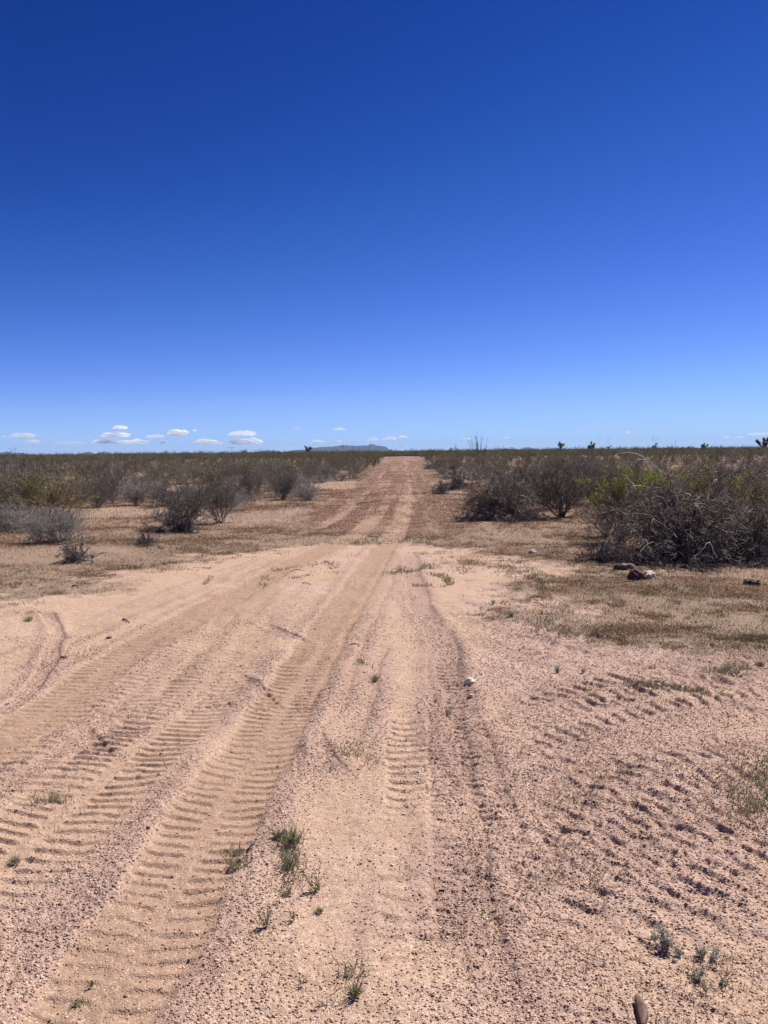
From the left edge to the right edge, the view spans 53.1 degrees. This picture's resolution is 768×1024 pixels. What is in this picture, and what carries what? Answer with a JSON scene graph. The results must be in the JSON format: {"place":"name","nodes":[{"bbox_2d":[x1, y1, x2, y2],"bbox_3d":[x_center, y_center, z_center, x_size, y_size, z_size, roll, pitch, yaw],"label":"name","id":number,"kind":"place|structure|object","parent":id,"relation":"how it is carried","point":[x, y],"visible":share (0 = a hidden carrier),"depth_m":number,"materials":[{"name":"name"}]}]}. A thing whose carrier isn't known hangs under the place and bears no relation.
{"place":"outdoors","nodes":[
{"label":"outdoors","id":0,"kind":"place"},
{"bbox_2d":[286,444,393,451],"bbox_3d":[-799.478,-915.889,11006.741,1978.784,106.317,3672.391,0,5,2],"label":"mountains","id":1,"kind":"structure","parent":0,"point":[371,447],"depth_m":10373.13,"materials":[{"name":"stone"}]},
{"bbox_2d":[0,447,767,1023],"bbox_3d":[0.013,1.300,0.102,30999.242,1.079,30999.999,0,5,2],"label":"ground","id":2,"kind":"structure","parent":0,"point":[170,599],"depth_m":3.88,"materials":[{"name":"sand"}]},
{"bbox_2d":[4,853,21,864],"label":"grass tuft","id":3,"kind":"object","parent":2,"relation":"on","point":[14,860],"visible":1,"depth_m":3.04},
{"bbox_2d":[0,459,55,513],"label":"creosote bush","id":4,"kind":"object","parent":2,"relation":"on","point":[18,486],"visible":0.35,"depth_m":19.79,"materials":[{"name":"green plant"}]},
{"bbox_2d":[0,495,57,533],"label":"bursage bush","id":5,"kind":"object","parent":2,"relation":"on","point":[5,523],"visible":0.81,"depth_m":15.77,"materials":[{"name":"grey plant"}]},
{"bbox_2d":[0,449,60,509],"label":"creosote bush","id":6,"kind":"object","parent":2,"relation":"on","point":[18,465],"visible":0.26,"depth_m":21.72,"materials":[{"name":"green plant"}]},
{"bbox_2d":[5,453,69,488],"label":"bare shrub","id":7,"kind":"object","parent":2,"relation":"on","point":[28,466],"visible":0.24,"depth_m":33.27,"materials":[{"name":"plant"}]},
{"bbox_2d":[11,467,71,503],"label":"creosote bush","id":8,"kind":"object","parent":2,"relation":"on","point":[62,493],"visible":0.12,"depth_m":24.37,"materials":[{"name":"green plant"}]},
{"bbox_2d":[11,502,93,543],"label":"bursage bush","id":9,"kind":"object","parent":2,"relation":"on","point":[62,524],"visible":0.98,"depth_m":13.98,"materials":[{"name":"grey plant"}]},
{"bbox_2d":[0,464,104,523],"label":"creosote bush","id":10,"kind":"object","parent":2,"relation":"on","point":[42,496],"visible":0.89,"depth_m":17.59,"materials":[{"name":"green plant"}]},
{"bbox_2d":[41,460,71,480],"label":"creosote bush","id":11,"kind":"object","parent":2,"relation":"on","point":[60,465],"visible":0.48,"depth_m":44.22,"materials":[{"name":"green plant"}]},
{"bbox_2d":[54,533,96,563],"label":"dry shrub","id":12,"kind":"object","parent":2,"relation":"on","point":[74,557],"visible":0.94,"depth_m":11.32,"materials":[{"name":"plant"}]},
{"bbox_2d":[48,468,106,499],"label":"creosote bush","id":13,"kind":"object","parent":2,"relation":"on","point":[76,482],"visible":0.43,"depth_m":26.76,"materials":[{"name":"green plant"}]},
{"bbox_2d":[68,459,101,478],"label":"creosote bush","id":14,"kind":"object","parent":2,"relation":"on","point":[85,467],"visible":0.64,"depth_m":46.76,"materials":[{"name":"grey plant"}]},
{"bbox_2d":[57,460,140,497],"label":"bare shrub","id":15,"kind":"object","parent":2,"relation":"on","point":[115,480],"visible":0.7,"depth_m":28.25,"materials":[{"name":"plant"}]},
{"bbox_2d":[77,479,120,507],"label":"creosote bush","id":16,"kind":"object","parent":2,"relation":"on","point":[100,495],"visible":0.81,"depth_m":23.37,"materials":[{"name":"grey plant"}]},
{"bbox_2d":[92,485,129,503],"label":"bursage bush","id":17,"kind":"object","parent":2,"relation":"on","point":[113,500],"visible":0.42,"depth_m":25.15,"materials":[{"name":"grey plant"}]},
{"bbox_2d":[98,469,135,489],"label":"creosote bush","id":18,"kind":"object","parent":2,"relation":"on","point":[119,478],"visible":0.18,"depth_m":32.84,"materials":[{"name":"grey plant"}]},
{"bbox_2d":[112,457,144,473],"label":"creosote bush","id":19,"kind":"object","parent":2,"relation":"on","point":[131,465],"visible":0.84,"depth_m":58.42,"materials":[{"name":"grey plant"}]},
{"bbox_2d":[109,484,154,505],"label":"creosote bush","id":20,"kind":"object","parent":2,"relation":"on","point":[140,497],"visible":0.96,"depth_m":24.13,"materials":[{"name":"grey plant"}]},
{"bbox_2d":[129,481,154,492],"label":"bursage bush","id":21,"kind":"object","parent":2,"relation":"on","point":[142,484],"visible":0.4,"depth_m":31.50,"materials":[{"name":"grey plant"}]},
{"bbox_2d":[127,530,159,546],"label":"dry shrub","id":22,"kind":"object","parent":2,"relation":"on","point":[144,540],"visible":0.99,"depth_m":13.35,"materials":[{"name":"plant"}]},
{"bbox_2d":[132,464,166,483],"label":"creosote bush","id":23,"kind":"object","parent":2,"relation":"on","point":[155,474],"visible":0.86,"depth_m":40.97,"materials":[{"name":"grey plant"}]},
{"bbox_2d":[144,480,180,506],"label":"bare shrub","id":24,"kind":"object","parent":2,"relation":"on","point":[155,493],"visible":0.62,"depth_m":23.32,"materials":[{"name":"plant"}]},
{"bbox_2d":[136,506,208,534],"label":"dry shrub","id":25,"kind":"object","parent":2,"relation":"on","point":[177,525],"visible":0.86,"depth_m":15.49,"materials":[{"name":"plant"}]},
{"bbox_2d":[139,477,221,529],"bbox_3d":[-4.228,-0.175,16.106,1.840,1.144,1.747,2,5,30],"label":"creosote bush","id":26,"kind":"object","parent":2,"relation":"on","point":[178,505],"visible":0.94,"depth_m":15.97,"materials":[{"name":"grey plant"}]},
{"bbox_2d":[188,462,218,479],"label":"creosote bush","id":27,"kind":"object","parent":2,"relation":"on","point":[203,468],"visible":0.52,"depth_m":42.86,"materials":[{"name":"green plant"}]},
{"bbox_2d":[186,461,240,490],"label":"creosote bush","id":28,"kind":"object","parent":2,"relation":"on","point":[213,472],"visible":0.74,"depth_m":31.44,"materials":[{"name":"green plant"}]},
{"bbox_2d":[181,470,252,523],"bbox_3d":[-3.803,-0.368,17.471,1.344,1.262,1.650,2,5,31],"label":"creosote bush","id":29,"kind":"object","parent":2,"relation":"on","point":[219,500],"visible":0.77,"depth_m":17.43,"materials":[{"name":"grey plant"}]},
{"bbox_2d":[219,491,244,506],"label":"bursage bush","id":30,"kind":"object","parent":2,"relation":"on","point":[234,500],"visible":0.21,"depth_m":23.05,"materials":[{"name":"grey plant"}]},
{"bbox_2d":[223,857,242,869],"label":"grass tuft","id":31,"kind":"object","parent":2,"relation":"on","point":[232,865],"visible":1,"depth_m":2.98,"materials":[{"name":"plant"}]},
{"bbox_2d":[221,462,247,479],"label":"creosote bush","id":32,"kind":"object","parent":2,"relation":"on","point":[233,471],"visible":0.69,"depth_m":46.39,"materials":[{"name":"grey plant"}]},
{"bbox_2d":[225,457,263,476],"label":"creosote bush","id":33,"kind":"object","parent":2,"relation":"on","point":[236,464],"visible":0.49,"depth_m":48.89,"materials":[{"name":"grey plant"}]},
{"bbox_2d":[234,486,259,501],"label":"bursage bush","id":34,"kind":"object","parent":2,"relation":"on","point":[242,496],"visible":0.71,"depth_m":25.09,"materials":[{"name":"grey plant"}]},
{"bbox_2d":[228,464,279,497],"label":"bare shrub","id":35,"kind":"object","parent":2,"relation":"on","point":[247,481],"visible":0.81,"depth_m":26.87,"materials":[{"name":"plant"}]},
{"bbox_2d":[249,473,277,495],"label":"creosote bush","id":36,"kind":"object","parent":2,"relation":"on","point":[262,487],"visible":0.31,"depth_m":29.66,"materials":[{"name":"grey plant"}]},
{"bbox_2d":[256,907,271,928],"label":"weed sprig","id":37,"kind":"object","parent":2,"relation":"on","point":[267,916],"visible":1,"depth_m":2.59,"materials":[{"name":"green plant"}]},
{"bbox_2d":[256,460,282,479],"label":"creosote bush","id":38,"kind":"object","parent":2,"relation":"on","point":[268,470],"visible":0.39,"depth_m":44.02,"materials":[{"name":"grey plant"}]},
{"bbox_2d":[252,457,303,481],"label":"creosote bush","id":39,"kind":"object","parent":2,"relation":"on","point":[281,472],"visible":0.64,"depth_m":40.53,"materials":[{"name":"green plant"}]},
{"bbox_2d":[271,826,285,838],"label":"grass tuft","id":40,"kind":"object","parent":2,"relation":"on","point":[274,835],"visible":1,"depth_m":3.18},
{"bbox_2d":[264,464,303,498],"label":"creosote bush","id":41,"kind":"object","parent":2,"relation":"on","point":[289,484],"visible":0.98,"depth_m":25.72,"materials":[{"name":"grey plant"}]},
{"bbox_2d":[267,466,307,495],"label":"creosote bush","id":42,"kind":"object","parent":2,"relation":"on","point":[290,470],"visible":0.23,"depth_m":28.74,"materials":[{"name":"grey plant"}]},
{"bbox_2d":[280,845,301,868],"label":"grass tuft","id":43,"kind":"object","parent":2,"relation":"on","point":[291,863],"visible":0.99,"depth_m":2.98,"materials":[{"name":"plant"}]},
{"bbox_2d":[279,820,305,844],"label":"grass tuft","id":44,"kind":"object","parent":2,"relation":"on","point":[290,839],"visible":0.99,"depth_m":3.13,"materials":[{"name":"plant"}]},
{"bbox_2d":[287,482,324,500],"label":"bursage bush","id":45,"kind":"object","parent":2,"relation":"on","point":[306,492],"visible":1,"depth_m":25.02,"materials":[{"name":"grey plant"}]},
{"bbox_2d":[300,466,317,478],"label":"creosote bush","id":46,"kind":"object","parent":2,"relation":"on","point":[309,472],"visible":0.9,"depth_m":44.50,"materials":[{"name":"grey plant"}]},
{"bbox_2d":[301,458,321,473],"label":"creosote bush","id":47,"kind":"object","parent":2,"relation":"on","point":[312,466],"visible":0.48,"depth_m":50.51,"materials":[{"name":"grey plant"}]},
{"bbox_2d":[302,865,322,891],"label":"weed sprig","id":48,"kind":"object","parent":2,"relation":"on","point":[317,884],"visible":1,"depth_m":2.80,"materials":[{"name":"green plant"}]},
{"bbox_2d":[308,470,333,482],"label":"bursage bush","id":49,"kind":"object","parent":2,"relation":"on","point":[320,478],"visible":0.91,"depth_m":41.87,"materials":[{"name":"grey plant"}]},
{"bbox_2d":[313,462,337,477],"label":"bursage bush","id":50,"kind":"object","parent":2,"relation":"on","point":[323,468],"visible":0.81,"depth_m":46.89,"materials":[{"name":"grey plant"}]},
{"bbox_2d":[329,456,342,472],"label":"creosote bush","id":51,"kind":"object","parent":2,"relation":"on","point":[335,463],"visible":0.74,"depth_m":57.66,"materials":[{"name":"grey plant"}]},
{"bbox_2d":[331,472,351,480],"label":"bursage bush","id":52,"kind":"object","parent":2,"relation":"on","point":[342,478],"visible":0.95,"depth_m":43.32,"materials":[{"name":"grey plant"}]},
{"bbox_2d":[332,455,356,469],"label":"creosote bush","id":53,"kind":"object","parent":2,"relation":"on","point":[342,460],"visible":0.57,"depth_m":63.77,"materials":[{"name":"grey plant"}]},
{"bbox_2d":[342,973,367,998],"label":"grass tuft","id":54,"kind":"object","parent":2,"relation":"on","point":[355,992],"visible":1,"depth_m":2.26,"materials":[{"name":"plant"}]},
{"bbox_2d":[349,457,369,472],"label":"creosote bush","id":55,"kind":"object","parent":2,"relation":"on","point":[363,468],"visible":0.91,"depth_m":57.38,"materials":[{"name":"grey plant"}]},
{"bbox_2d":[0,443,767,471],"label":"scrub","id":56,"kind":"object","parent":2,"relation":"on","point":[506,455],"visible":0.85,"depth_m":85.14,"materials":[{"name":"green plant"}]},
{"bbox_2d":[0,445,767,458],"bbox_3d":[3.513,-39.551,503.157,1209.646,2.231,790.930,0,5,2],"label":"scrub","id":57,"kind":"object","parent":2,"relation":"on","point":[94,455],"visible":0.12,"depth_m":169.33,"materials":[{"name":"green plant"}]},
{"bbox_2d":[4,452,767,483],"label":"grey scrub","id":58,"kind":"object","parent":2,"relation":"on","point":[352,471],"visible":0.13,"depth_m":55.61,"materials":[{"name":"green plant"}]},
{"bbox_2d":[27,560,767,1007],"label":"green weeds","id":59,"kind":"object","parent":2,"relation":"on","point":[635,682],"visible":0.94,"depth_m":5.07,"materials":[{"name":"green plant"}]},
{"bbox_2d":[425,456,449,470],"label":"creosote bush","id":60,"kind":"object","parent":2,"relation":"on","point":[443,463],"visible":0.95,"depth_m":59.92,"materials":[{"name":"green plant"}]},
{"bbox_2d":[429,479,452,494],"bbox_3d":[2.055,-0.917,28.443,0.913,0.581,0.929,3,6,41],"label":"brush pile","id":61,"kind":"object","parent":2,"relation":"on","point":[442,488],"visible":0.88,"depth_m":28.41,"materials":[{"name":"plant"}]},
{"bbox_2d":[436,452,469,465],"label":"creosote bush","id":62,"kind":"object","parent":2,"relation":"on","point":[453,457],"visible":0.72,"depth_m":64.16,"materials":[{"name":"green plant"}]},
{"bbox_2d":[445,459,464,473],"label":"creosote bush","id":63,"kind":"object","parent":2,"relation":"on","point":[453,464],"visible":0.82,"depth_m":54.89,"materials":[{"name":"green plant"}]},
{"bbox_2d":[438,465,474,489],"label":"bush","id":64,"kind":"object","parent":2,"relation":"on","point":[458,485],"visible":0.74,"depth_m":32.08,"materials":[{"name":"plant"}]},
{"bbox_2d":[468,433,487,463],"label":"ocotillo","id":65,"kind":"object","parent":2,"relation":"on","point":[477,449],"visible":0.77,"depth_m":69.21,"materials":[{"name":"plant"}]},
{"bbox_2d":[463,460,494,483],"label":"creosote bush","id":66,"kind":"object","parent":2,"relation":"on","point":[477,473],"visible":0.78,"depth_m":37.92,"materials":[{"name":"green plant"}]},
{"bbox_2d":[467,450,501,466],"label":"creosote bush","id":67,"kind":"object","parent":2,"relation":"on","point":[484,460],"visible":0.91,"depth_m":62.80,"materials":[{"name":"green plant"}]},
{"bbox_2d":[450,465,553,523],"bbox_3d":[2.681,-0.457,17.700,2.307,1.283,2.392,-1,5,-4],"label":"dead shrub","id":68,"kind":"object","parent":2,"relation":"on","point":[524,513],"visible":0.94,"depth_m":17.52,"materials":[{"name":"plant"}]},
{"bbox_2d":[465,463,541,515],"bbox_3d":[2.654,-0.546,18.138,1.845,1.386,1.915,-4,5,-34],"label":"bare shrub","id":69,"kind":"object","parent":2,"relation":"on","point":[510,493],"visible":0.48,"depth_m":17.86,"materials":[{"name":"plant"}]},
{"bbox_2d":[486,458,550,495],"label":"creosote bush","id":70,"kind":"object","parent":2,"relation":"on","point":[524,469],"visible":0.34,"depth_m":24.78,"materials":[{"name":"green plant"}]},
{"bbox_2d":[512,463,564,496],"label":"creosote bush","id":71,"kind":"object","parent":2,"relation":"on","point":[542,474],"visible":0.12,"depth_m":25.83,"materials":[{"name":"green plant"}]},
{"bbox_2d":[534,481,577,507],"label":"creosote bush","id":72,"kind":"object","parent":2,"relation":"on","point":[560,494],"visible":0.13,"depth_m":20.70,"materials":[{"name":"brown plant"}]},
{"bbox_2d":[540,457,592,480],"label":"creosote bush","id":73,"kind":"object","parent":2,"relation":"on","point":[569,466],"visible":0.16,"depth_m":33.34,"materials":[{"name":"green plant"}]},
{"bbox_2d":[504,450,630,517],"bbox_3d":[4.330,-0.647,17.848,2.676,1.603,2.280,2,5,30],"label":"bare shrub","id":74,"kind":"object","parent":2,"relation":"on","point":[546,493],"visible":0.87,"depth_m":17.83,"materials":[{"name":"plant"}]},
{"bbox_2d":[556,455,624,496],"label":"creosote bush","id":75,"kind":"object","parent":2,"relation":"on","point":[587,464],"visible":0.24,"depth_m":24.66,"materials":[{"name":"green plant"}]},
{"bbox_2d":[573,531,625,562],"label":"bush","id":76,"kind":"object","parent":2,"relation":"on","point":[602,553],"visible":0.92,"depth_m":10.96,"materials":[{"name":"plant"}]},
{"bbox_2d":[567,462,636,503],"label":"creosote bush","id":77,"kind":"object","parent":2,"relation":"on","point":[595,473],"visible":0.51,"depth_m":21.87,"materials":[{"name":"green plant"}]},
{"bbox_2d":[587,460,620,481],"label":"creosote bush","id":78,"kind":"object","parent":2,"relation":"on","point":[604,468],"visible":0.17,"depth_m":34.70,"materials":[{"name":"green plant"}]},
{"bbox_2d":[577,499,640,536],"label":"bare shrub","id":79,"kind":"object","parent":2,"relation":"on","point":[602,525],"visible":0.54,"depth_m":13.88,"materials":[{"name":"plant"}]},
{"bbox_2d":[607,458,633,476],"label":"creosote bush","id":80,"kind":"object","parent":2,"relation":"on","point":[621,464],"visible":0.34,"depth_m":38.27,"materials":[{"name":"green plant"}]},
{"bbox_2d":[575,459,667,542],"bbox_3d":[3.945,-0.180,12.994,1.436,1.428,1.137,-1,5,-6],"label":"creosote bush","id":81,"kind":"object","parent":2,"relation":"on","point":[618,495],"visible":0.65,"depth_m":12.93,"materials":[{"name":"green plant"}]},
{"bbox_2d":[613,563,636,569],"bbox_3d":[3.201,0.729,10.228,0.327,0.098,0.226,-1,5,-4],"label":"rock","id":82,"kind":"object","parent":2,"relation":"on","point":[622,566],"visible":0.83,"depth_m":10.15,"materials":[{"name":"stone"}]},
{"bbox_2d":[619,461,646,475],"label":"creosote bush","id":83,"kind":"object","parent":2,"relation":"on","point":[637,468],"visible":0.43,"depth_m":37.40,"materials":[{"name":"green plant"}]},
{"bbox_2d":[627,566,645,580],"bbox_3d":[3.076,0.759,9.373,0.199,0.190,0.248,3,6,37],"label":"rock","id":84,"kind":"object","parent":2,"relation":"on","point":[636,574],"visible":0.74,"depth_m":9.31,"materials":[{"name":"stone"}]},
{"bbox_2d":[622,457,650,467],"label":"creosote bush","id":85,"kind":"object","parent":2,"relation":"on","point":[633,459],"visible":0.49,"depth_m":53.85,"materials":[{"name":"green plant"}]},
{"bbox_2d":[634,994,647,1023],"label":"rock","id":86,"kind":"object","parent":2,"relation":"on","point":[641,1010],"visible":1,"depth_m":2.18,"materials":[{"name":"stone"}]},
{"bbox_2d":[643,570,655,578],"bbox_3d":[3.224,0.772,9.449,0.259,0.111,0.232,-3,5,-32],"label":"rock","id":87,"kind":"object","parent":2,"relation":"on","point":[649,574],"visible":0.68,"depth_m":9.37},
{"bbox_2d":[596,466,709,527],"bbox_3d":[4.960,-0.282,14.486,1.984,1.356,1.624,-1,5,-5],"label":"creosote bush","id":88,"kind":"object","parent":2,"relation":"on","point":[658,481],"visible":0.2,"depth_m":14.45,"materials":[{"name":"green plant"}]},
{"bbox_2d":[634,459,683,478],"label":"creosote bush","id":89,"kind":"object","parent":2,"relation":"on","point":[657,464],"visible":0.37,"depth_m":29.86,"materials":[{"name":"green plant"}]},
{"bbox_2d":[653,924,675,950],"bbox_3d":[0.904,1.376,2.485,0.062,0.070,0.085,-3,5,-28],"label":"silver sprout","id":90,"kind":"object","parent":2,"relation":"on","point":[663,939],"visible":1,"depth_m":2.48,"materials":[{"name":"green plant"}]},
{"bbox_2d":[594,453,767,572],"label":"dead shrub","id":91,"kind":"object","parent":2,"relation":"on","point":[671,532],"visible":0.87,"depth_m":10.76,"materials":[{"name":"plant"}]},
{"bbox_2d":[617,452,666,491],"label":"dead branch","id":92,"kind":"object","parent":91,"relation":"attached to","point":[648,461],"visible":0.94,"depth_m":12.17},
{"bbox_2d":[634,466,761,523],"bbox_3d":[6.270,-0.314,15.305,2.410,1.293,2.527,-4,6,-38],"label":"creosote bush","id":93,"kind":"object","parent":2,"relation":"on","point":[700,487],"visible":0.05,"depth_m":15.20,"materials":[{"name":"green plant"}]},
{"bbox_2d":[691,959,705,979],"bbox_3d":[0.957,1.398,2.339,0.045,0.042,0.076,1,5,23],"label":"silver sprout","id":94,"kind":"object","parent":2,"relation":"on","point":[697,974],"visible":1,"depth_m":2.34,"materials":[{"name":"green plant"}]},
{"bbox_2d":[694,944,709,957],"bbox_3d":[1.004,1.390,2.434,0.045,0.042,0.042,0,5,2],"label":"silver sprout","id":95,"kind":"object","parent":2,"relation":"on","point":[701,953],"visible":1,"depth_m":2.43,"materials":[{"name":"green plant"}]},
{"bbox_2d":[680,456,726,472],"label":"creosote bush","id":96,"kind":"object","parent":2,"relation":"on","point":[707,461],"visible":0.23,"depth_m":36.54,"materials":[{"name":"green plant"}]},
{"bbox_2d":[654,456,767,539],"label":"creosote bush","id":97,"kind":"object","parent":2,"relation":"on","point":[744,489],"visible":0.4,"depth_m":13.13,"materials":[{"name":"green plant"}]},
{"bbox_2d":[707,946,721,961],"bbox_3d":[1.038,1.391,2.420,0.041,0.043,0.057,0,5,2],"label":"silver sprout","id":98,"kind":"object","parent":2,"relation":"on","point":[713,955],"visible":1,"depth_m":2.41,"materials":[{"name":"green plant"}]},
{"bbox_2d":[667,474,767,568],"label":"dead shrub","id":99,"kind":"object","parent":2,"relation":"on","point":[758,555],"visible":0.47,"depth_m":10.84,"materials":[{"name":"plant"}]},
{"bbox_2d":[668,450,767,493],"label":"creosote bush","id":100,"kind":"object","parent":2,"relation":"on","point":[739,469],"visible":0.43,"depth_m":22.83,"materials":[{"name":"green plant"}]},
{"bbox_2d":[730,454,767,483],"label":"creosote bush","id":101,"kind":"object","parent":2,"relation":"on","point":[753,467],"visible":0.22,"depth_m":30.28,"materials":[{"name":"green plant"}]},
{"bbox_2d":[743,578,760,584],"bbox_3d":[4.281,0.811,8.951,0.196,0.085,0.210,2,5,26],"label":"dirt clod","id":102,"kind":"object","parent":2,"relation":"on","point":[751,581],"visible":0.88,"depth_m":8.89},
{"bbox_2d":[755,437,767,448],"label":"joshua tree","id":103,"kind":"object","parent":2,"relation":"on","point":[763,442],"visible":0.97,"depth_m":107.35,"materials":[{"name":"green plant"}]},
{"bbox_2d":[0,458,767,1023],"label":"dry grass","id":104,"kind":"structure","parent":0,"point":[452,546],"depth_m":9.95,"materials":[{"name":"plant"}]},
{"bbox_2d":[0,0,767,454],"label":"sky","id":105,"kind":"structure","parent":0,"point":[285,225],"materials":[{"name":"blue"}]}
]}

